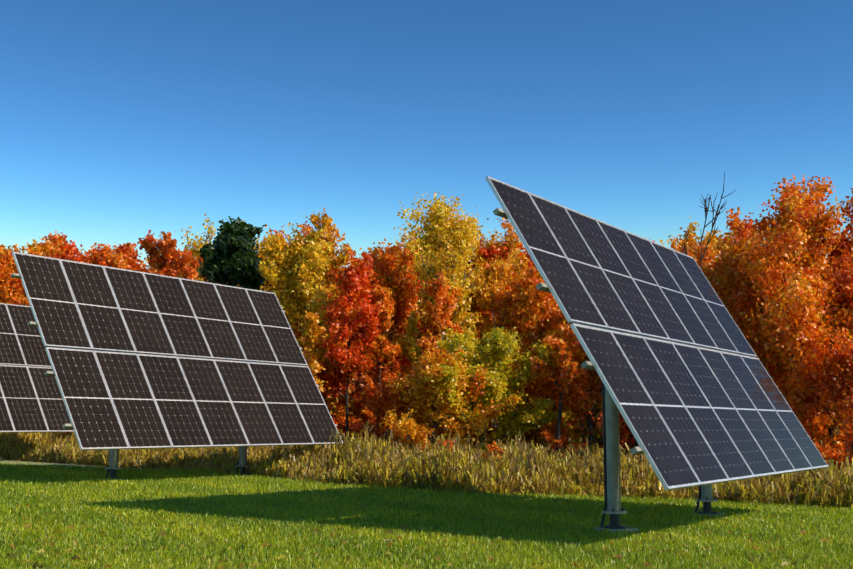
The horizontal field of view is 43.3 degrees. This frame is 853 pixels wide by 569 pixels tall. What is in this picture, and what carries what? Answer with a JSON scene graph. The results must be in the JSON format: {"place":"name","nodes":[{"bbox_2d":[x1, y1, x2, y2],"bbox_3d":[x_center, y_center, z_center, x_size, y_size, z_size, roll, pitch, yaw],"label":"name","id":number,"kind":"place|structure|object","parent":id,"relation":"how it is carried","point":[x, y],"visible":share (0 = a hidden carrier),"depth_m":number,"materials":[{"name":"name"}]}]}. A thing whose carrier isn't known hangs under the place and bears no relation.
{"place":"outdoors","nodes":[
{"label":"outdoors","id":0,"kind":"place"},
{"bbox_2d":[0,459,152,470],"bbox_3d":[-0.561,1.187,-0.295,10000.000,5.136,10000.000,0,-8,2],"label":"path","id":1,"kind":"structure","parent":0,"point":[13,462],"depth_m":26.80,"materials":[{"name":"beige gravel"}]},
{"bbox_2d":[0,245,28,305],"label":"maple","id":2,"kind":"object","parent":1,"relation":"on","point":[11,292],"visible":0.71,"depth_m":35.12,"materials":[{"name":"orange plant"}]},
{"bbox_2d":[0,242,33,283],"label":"tree","id":3,"kind":"object","parent":1,"relation":"on","point":[15,248],"visible":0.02,"depth_m":38.85,"materials":[{"name":"orange plant"}]},
{"bbox_2d":[11,237,45,255],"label":"tree","id":4,"kind":"object","parent":1,"relation":"on","point":[37,248],"visible":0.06,"depth_m":49.48,"materials":[{"name":"orange plant"}]},
{"bbox_2d":[0,303,73,460],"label":"solar array","id":5,"kind":"object","parent":1,"relation":"on","point":[31,399],"visible":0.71,"depth_m":28.32,"materials":[{"name":"grey"}]},
{"bbox_2d":[21,245,57,367],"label":"maple","id":6,"kind":"object","parent":1,"relation":"on","point":[31,251],"depth_m":38.10,"materials":[{"name":"orange plant"}]},
{"bbox_2d":[25,230,68,367],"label":"tree","id":7,"kind":"object","parent":1,"relation":"on","point":[53,245],"visible":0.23,"depth_m":35.89,"materials":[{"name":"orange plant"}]},
{"bbox_2d":[56,232,107,262],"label":"tree","id":8,"kind":"object","parent":1,"relation":"on","point":[71,251],"visible":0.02,"depth_m":41.53,"materials":[{"name":"orange plant"}]},
{"bbox_2d":[82,247,113,350],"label":"tree","id":9,"kind":"object","parent":1,"relation":"on","point":[98,257],"visible":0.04,"depth_m":35.49,"materials":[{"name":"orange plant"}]},
{"bbox_2d":[66,243,133,350],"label":"maple","id":10,"kind":"object","parent":1,"relation":"on","point":[117,261],"visible":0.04,"depth_m":35.98,"materials":[{"name":"orange plant"}]},
{"bbox_2d":[112,242,150,271],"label":"tree","id":11,"kind":"object","parent":1,"relation":"on","point":[127,250],"visible":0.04,"depth_m":40.95,"materials":[{"name":"orange plant"}]},
{"bbox_2d":[138,265,147,272],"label":"tree","id":12,"kind":"object","parent":1,"relation":"on","point":[143,270],"depth_m":40.16,"materials":[{"name":"orange plant"}]},
{"bbox_2d":[144,258,185,354],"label":"maple","id":13,"kind":"object","parent":1,"relation":"on","point":[150,268],"depth_m":39.98,"materials":[{"name":"orange plant"}]},
{"bbox_2d":[137,230,202,279],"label":"tree","id":14,"kind":"object","parent":1,"relation":"on","point":[167,258],"visible":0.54,"depth_m":31.18,"materials":[{"name":"plant"}]},
{"bbox_2d":[0,432,347,481],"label":"dry grass weeds","id":15,"kind":"object","parent":1,"relation":"on","point":[157,461],"depth_m":25.64,"materials":[{"name":"brown plant"}]},
{"bbox_2d":[10,252,342,480],"bbox_3d":[-4.588,1.851,21.221,2.070,4.264,7.348,-5,-9,32],"label":"solar array","id":16,"kind":"object","parent":1,"relation":"on","point":[119,395],"visible":0.96,"depth_m":20.60,"materials":[{"name":"grey"}]},
{"bbox_2d":[175,214,227,282],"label":"tree","id":17,"kind":"object","parent":1,"relation":"on","point":[198,246],"visible":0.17,"depth_m":37.36,"materials":[{"name":"yellow plant"}]},
{"bbox_2d":[194,216,283,363],"bbox_3d":[-6.004,1.736,35.472,4.501,8.124,5.108,0,-8,2],"label":"tree","id":18,"kind":"object","parent":1,"relation":"on","point":[229,256],"visible":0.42,"depth_m":35.25,"materials":[{"name":"green plant"}]},
{"bbox_2d":[256,233,289,301],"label":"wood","id":19,"kind":"object","parent":1,"relation":"on","point":[281,239],"depth_m":42.90,"materials":[{"name":"yellow plant"}]},
{"bbox_2d":[257,251,303,338],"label":"tree","id":20,"kind":"object","parent":1,"relation":"on","point":[270,290],"visible":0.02,"depth_m":35.60,"materials":[{"name":"plant"}]},
{"bbox_2d":[269,356,330,393],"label":"sapling","id":21,"kind":"object","parent":1,"relation":"on","point":[321,383],"depth_m":30.12,"materials":[{"name":"yellow plant"}]},
{"bbox_2d":[265,215,337,325],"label":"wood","id":22,"kind":"object","parent":1,"relation":"on","point":[305,229],"visible":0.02,"depth_m":47.83,"materials":[{"name":"yellow plant"}]},
{"bbox_2d":[254,222,369,399],"bbox_3d":[-3.682,1.832,33.991,4.171,7.696,5.132,0,-8,2],"label":"yellow maple","id":23,"kind":"object","parent":1,"relation":"on","point":[297,276],"visible":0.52,"depth_m":33.58,"materials":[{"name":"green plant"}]},
{"bbox_2d":[296,311,327,381],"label":"autumn tree","id":24,"kind":"object","parent":1,"relation":"on","point":[313,336],"visible":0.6,"depth_m":30.61,"materials":[{"name":"yellow plant"}]},
{"bbox_2d":[294,286,356,406],"bbox_3d":[-3.807,2.721,38.752,2.431,7.181,4.892,2,-8,-13],"label":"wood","id":25,"kind":"object","parent":1,"relation":"on","point":[296,324],"depth_m":39.13,"materials":[{"name":"orange plant"}]},
{"bbox_2d":[315,372,345,432],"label":"sapling","id":26,"kind":"object","parent":1,"relation":"on","point":[334,419],"visible":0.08,"depth_m":32.20,"materials":[{"name":"orange plant"}]},
{"bbox_2d":[293,250,384,438],"bbox_3d":[-2.861,2.174,31.767,3.677,6.534,3.143,-6,-9,37],"label":"red maple","id":27,"kind":"object","parent":1,"relation":"on","point":[353,311],"visible":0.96,"depth_m":31.48,"materials":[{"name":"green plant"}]},
{"bbox_2d":[305,208,372,403],"bbox_3d":[-2.762,1.619,33.810,2.134,8.133,2.318,0,-8,2],"label":"tree","id":28,"kind":"object","parent":1,"relation":"on","point":[325,223],"visible":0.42,"depth_m":33.80,"materials":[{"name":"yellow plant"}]},
{"bbox_2d":[333,373,384,441],"bbox_3d":[-2.019,4.156,32.841,1.596,2.886,1.755,6,-10,-38],"label":"shrub","id":29,"kind":"object","parent":1,"relation":"on","point":[364,416],"visible":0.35,"depth_m":32.68,"materials":[{"name":"orange plant"}]},
{"bbox_2d":[350,251,400,392],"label":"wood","id":30,"kind":"object","parent":1,"relation":"on","point":[369,374],"depth_m":49.80,"materials":[{"name":"red plant"}]},
{"bbox_2d":[352,287,401,442],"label":"autumn tree","id":31,"kind":"object","parent":1,"relation":"on","point":[387,355],"visible":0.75,"depth_m":31.84,"materials":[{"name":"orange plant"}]},
{"bbox_2d":[348,249,405,372],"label":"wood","id":32,"kind":"object","parent":1,"relation":"on","point":[371,282],"visible":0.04,"depth_m":44.31,"materials":[{"name":"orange plant"}]},
{"bbox_2d":[347,365,422,447],"bbox_3d":[-1.107,3.723,29.719,2.084,3.002,2.321,0,-8,2],"label":"shrub","id":33,"kind":"object","parent":1,"relation":"on","point":[378,402],"visible":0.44,"depth_m":29.48,"materials":[{"name":"orange plant"}]},
{"bbox_2d":[351,238,423,394],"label":"red maple","id":34,"kind":"object","parent":1,"relation":"on","point":[393,266],"visible":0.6,"depth_m":34.59,"materials":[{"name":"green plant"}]},
{"bbox_2d":[364,354,422,430],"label":"sapling","id":35,"kind":"object","parent":1,"relation":"on","point":[399,415],"visible":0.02,"depth_m":33.14,"materials":[{"name":"orange plant"}]},
{"bbox_2d":[368,264,428,387],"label":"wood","id":36,"kind":"object","parent":1,"relation":"on","point":[374,368],"visible":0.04,"depth_m":41.92,"materials":[{"name":"orange plant"}]},
{"bbox_2d":[399,309,424,443],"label":"autumn tree","id":37,"kind":"object","parent":1,"relation":"on","point":[409,346],"visible":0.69,"depth_m":32.44,"materials":[{"name":"orange plant"}]},
{"bbox_2d":[0,429,852,508],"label":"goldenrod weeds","id":38,"kind":"object","parent":1,"relation":"on","point":[812,493],"visible":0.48,"depth_m":20.28,"materials":[{"name":"yellow plant"}]},
{"bbox_2d":[0,468,852,568],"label":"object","id":39,"kind":"object","parent":1,"relation":"on","point":[163,533],"visible":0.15,"depth_m":10.85,"materials":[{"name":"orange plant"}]},
{"bbox_2d":[3,420,852,504],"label":"tall weed stalks","id":40,"kind":"object","parent":1,"relation":"on","point":[481,453],"visible":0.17,"depth_m":21.21,"materials":[{"name":"beige plant"}]},
{"bbox_2d":[369,190,490,430],"bbox_3d":[0.237,1.490,37.670,6.597,9.651,6.174,6,-9,-37],"label":"tree","id":41,"kind":"object","parent":1,"relation":"on","point":[441,227],"visible":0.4,"depth_m":36.85,"materials":[{"name":"yellow plant"}]},
{"bbox_2d":[412,251,457,441],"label":"tree","id":42,"kind":"object","parent":1,"relation":"on","point":[430,271],"visible":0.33,"depth_m":33.80,"materials":[{"name":"plant"}]},
{"bbox_2d":[414,270,465,436],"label":"autumn tree","id":43,"kind":"object","parent":1,"relation":"on","point":[445,301],"visible":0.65,"depth_m":32.00,"materials":[{"name":"orange plant"}]},
{"bbox_2d":[44,373,844,455],"bbox_3d":[-0.975,4.845,37.657,41.972,3.992,21.844,0,-8,2],"label":"thicket","id":44,"kind":"object","parent":1,"relation":"on","point":[357,404],"visible":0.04,"depth_m":36.22,"materials":[{"name":"orange plant"}]},
{"bbox_2d":[429,314,462,417],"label":"tree","id":45,"kind":"object","parent":1,"relation":"on","point":[452,319],"depth_m":32.82,"materials":[{"name":"plant"}]},
{"bbox_2d":[400,334,499,432],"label":"tree","id":46,"kind":"object","parent":1,"relation":"on","point":[428,345],"visible":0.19,"depth_m":29.18,"materials":[{"name":"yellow plant"}]},
{"bbox_2d":[378,348,524,451],"bbox_3d":[0.214,3.482,29.201,3.979,3.408,3.422,4,-8,-26],"label":"yellow-green bush","id":47,"kind":"object","parent":1,"relation":"on","point":[419,391],"visible":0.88,"depth_m":28.64,"materials":[{"name":"yellow plant"}]},
{"bbox_2d":[418,238,487,332],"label":"tree","id":48,"kind":"object","parent":1,"relation":"on","point":[450,270],"visible":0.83,"depth_m":33.31,"materials":[{"name":"yellow plant"}]},
{"bbox_2d":[437,439,469,454],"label":"shrub","id":49,"kind":"object","parent":1,"relation":"on","point":[445,442],"visible":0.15,"depth_m":24.64,"materials":[{"name":"orange plant"}]},
{"bbox_2d":[472,442,490,451],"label":"shrub","id":50,"kind":"object","parent":1,"relation":"on","point":[483,446],"visible":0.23,"depth_m":28.61,"materials":[{"name":"green plant"}]},
{"bbox_2d":[460,306,516,438],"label":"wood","id":51,"kind":"object","parent":1,"relation":"on","point":[479,335],"depth_m":42.31,"materials":[{"name":"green plant"}]},
{"bbox_2d":[419,326,558,444],"bbox_3d":[1.766,3.174,29.509,3.867,4.182,3.982,0,-8,2],"label":"yellow-green bush","id":52,"kind":"object","parent":1,"relation":"on","point":[497,345],"visible":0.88,"depth_m":29.87,"materials":[{"name":"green plant"}]},
{"bbox_2d":[459,240,518,440],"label":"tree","id":53,"kind":"object","parent":1,"relation":"on","point":[487,253],"visible":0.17,"depth_m":37.27,"materials":[{"name":"orange plant"}]},
{"bbox_2d":[480,441,503,460],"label":"shrub","id":54,"kind":"object","parent":1,"relation":"on","point":[492,447],"visible":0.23,"depth_m":24.58,"materials":[{"name":"orange plant"}]},
{"bbox_2d":[471,254,517,442],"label":"tree","id":55,"kind":"object","parent":1,"relation":"on","point":[493,272],"visible":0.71,"depth_m":34.06,"materials":[{"name":"orange plant"}]},
{"bbox_2d":[480,269,514,410],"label":"tree","id":56,"kind":"object","parent":1,"relation":"on","point":[508,288],"visible":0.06,"depth_m":35.99,"materials":[{"name":"orange plant"}]},
{"bbox_2d":[463,217,541,439],"bbox_3d":[2.623,1.992,37.438,3.528,8.712,4.756,0,-8,2],"label":"tree","id":57,"kind":"object","parent":1,"relation":"on","point":[510,242],"visible":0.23,"depth_m":37.26,"materials":[{"name":"orange plant"}]},
{"bbox_2d":[475,271,534,364],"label":"tree","id":58,"kind":"object","parent":1,"relation":"on","point":[477,307],"visible":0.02,"depth_m":36.72,"materials":[{"name":"orange plant"}]},
{"bbox_2d":[490,237,533,410],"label":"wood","id":59,"kind":"object","parent":1,"relation":"on","point":[521,246],"depth_m":47.00,"materials":[{"name":"orange plant"}]},
{"bbox_2d":[481,334,558,445],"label":"tree","id":60,"kind":"object","parent":1,"relation":"on","point":[530,390],"visible":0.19,"depth_m":31.54,"materials":[{"name":"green plant"}]},
{"bbox_2d":[473,266,574,450],"bbox_3d":[3.047,2.648,33.813,3.145,6.513,3.422,0,-8,2],"label":"maple","id":61,"kind":"object","parent":1,"relation":"on","point":[533,314],"visible":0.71,"depth_m":33.14,"materials":[{"name":"orange plant"}]},
{"bbox_2d":[467,250,585,419],"bbox_3d":[3.890,2.318,37.366,4.910,8.154,4.502,0,-8,2],"label":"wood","id":62,"kind":"object","parent":1,"relation":"on","point":[526,255],"depth_m":37.87,"materials":[{"name":"plant"}]},
{"bbox_2d":[506,395,552,448],"bbox_3d":[2.804,4.323,30.682,1.701,2.328,1.021,-1,-8,10],"label":"shrub","id":63,"kind":"object","parent":1,"relation":"on","point":[535,435],"visible":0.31,"depth_m":30.60,"materials":[{"name":"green plant"}]},
{"bbox_2d":[501,261,575,445],"bbox_3d":[4.123,2.608,36.103,2.496,7.196,4.223,6,-9,-37],"label":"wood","id":64,"kind":"object","parent":1,"relation":"on","point":[552,392],"visible":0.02,"depth_m":35.76,"materials":[{"name":"plant"}]},
{"bbox_2d":[522,421,574,453],"bbox_3d":[3.371,4.554,29.551,1.807,1.568,0.969,0,-8,2],"label":"shrub","id":65,"kind":"object","parent":1,"relation":"on","point":[549,435],"visible":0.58,"depth_m":29.57,"materials":[{"name":"orange plant"}]},
{"bbox_2d":[528,303,587,453],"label":"autumn tree","id":66,"kind":"object","parent":1,"relation":"on","point":[569,361],"visible":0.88,"depth_m":29.57,"materials":[{"name":"orange plant"}]},
{"bbox_2d":[529,320,601,447],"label":"maple","id":67,"kind":"object","parent":1,"relation":"on","point":[554,333],"visible":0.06,"depth_m":32.03,"materials":[{"name":"orange plant"}]},
{"bbox_2d":[562,443,588,455],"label":"shrub","id":68,"kind":"object","parent":1,"relation":"on","point":[577,446],"visible":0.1,"depth_m":26.94,"materials":[{"name":"brown plant"}]},
{"bbox_2d":[549,340,627,448],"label":"tree","id":69,"kind":"object","parent":1,"relation":"on","point":[577,397],"visible":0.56,"depth_m":29.83,"materials":[{"name":"orange plant"}]},
{"bbox_2d":[330,386,851,442],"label":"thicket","id":70,"kind":"object","parent":1,"relation":"on","point":[488,432],"depth_m":49.82,"materials":[{"name":"orange plant"}]},
{"bbox_2d":[619,413,634,447],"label":"sapling","id":71,"kind":"object","parent":1,"relation":"on","point":[628,430],"visible":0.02,"depth_m":32.76,"materials":[{"name":"orange plant"}]},
{"bbox_2d":[485,176,827,532],"bbox_3d":[3.442,1.202,14.377,2.070,4.274,7.348,-5,-9,32],"label":"solar array","id":72,"kind":"object","parent":1,"relation":"on","point":[692,394],"visible":1,"depth_m":13.31,"materials":[{"name":"grey"}]},
{"bbox_2d":[669,235,697,260],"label":"tree","id":73,"kind":"object","parent":1,"relation":"on","point":[677,248],"visible":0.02,"depth_m":38.06,"materials":[{"name":"orange plant"}]},
{"bbox_2d":[659,216,727,260],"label":"tree","id":74,"kind":"object","parent":1,"relation":"on","point":[690,239],"visible":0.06,"depth_m":45.61,"materials":[{"name":"orange plant"}]},
{"bbox_2d":[678,174,741,267],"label":"dead tree","id":75,"kind":"object","parent":1,"relation":"on","point":[713,218],"visible":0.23,"depth_m":34.74,"materials":[{"name":"black wood"}]},
{"bbox_2d":[688,235,759,317],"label":"maple","id":76,"kind":"object","parent":1,"relation":"on","point":[708,256],"visible":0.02,"depth_m":35.76,"materials":[{"name":"orange plant"}]},
{"bbox_2d":[699,215,834,390],"bbox_3d":[9.303,1.692,30.048,4.272,7.768,4.031,0,-8,2],"label":"maple","id":77,"kind":"object","parent":1,"relation":"on","point":[722,283],"visible":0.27,"depth_m":29.95,"materials":[{"name":"orange plant"}]},
{"bbox_2d":[745,336,803,395],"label":"sapling","id":78,"kind":"object","parent":1,"relation":"on","point":[761,360],"visible":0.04,"depth_m":28.90,"materials":[{"name":"orange plant"}]},
{"bbox_2d":[714,175,852,385],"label":"maple","id":79,"kind":"object","parent":1,"relation":"on","point":[798,229],"visible":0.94,"depth_m":27.04,"materials":[{"name":"orange plant"}]},
{"bbox_2d":[771,188,852,360],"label":"maple","id":80,"kind":"object","parent":1,"relation":"on","point":[843,260],"visible":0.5,"depth_m":28.18,"materials":[{"name":"orange plant"}]},
{"bbox_2d":[783,368,848,452],"bbox_3d":[9.226,3.582,26.674,2.533,3.121,2.346,5,-9,-34],"label":"bush","id":81,"kind":"object","parent":1,"relation":"on","point":[799,384],"visible":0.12,"depth_m":26.33,"materials":[{"name":"orange plant"}]},
{"bbox_2d":[787,338,852,469],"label":"tree","id":82,"kind":"object","parent":1,"relation":"on","point":[835,385],"visible":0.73,"depth_m":24.96,"materials":[{"name":"orange plant"}]},
{"bbox_2d":[812,260,838,441],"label":"tree","id":83,"kind":"object","parent":1,"relation":"on","point":[828,265],"visible":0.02,"depth_m":40.94,"materials":[{"name":"orange plant"}]},
{"bbox_2d":[813,268,844,445],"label":"tree","id":84,"kind":"object","parent":1,"relation":"on","point":[823,277],"visible":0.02,"depth_m":28.76,"materials":[{"name":"orange plant"}]},
{"bbox_2d":[818,392,849,447],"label":"sapling","id":85,"kind":"object","parent":1,"relation":"on","point":[832,423],"visible":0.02,"depth_m":28.02,"materials":[{"name":"orange plant"}]},
{"bbox_2d":[836,436,852,466],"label":"shrub","id":86,"kind":"object","parent":1,"relation":"on","point":[848,450],"visible":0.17,"depth_m":26.65,"materials":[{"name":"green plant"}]},
{"bbox_2d":[0,462,852,568],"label":"lawn","id":87,"kind":"structure","parent":0,"point":[551,510],"depth_m":12.36,"materials":[{"name":"green plant"}]},
{"bbox_2d":[0,0,852,267],"label":"sky","id":88,"kind":"structure","parent":0,"point":[121,120],"materials":[{"name":"blue"}]}
]}

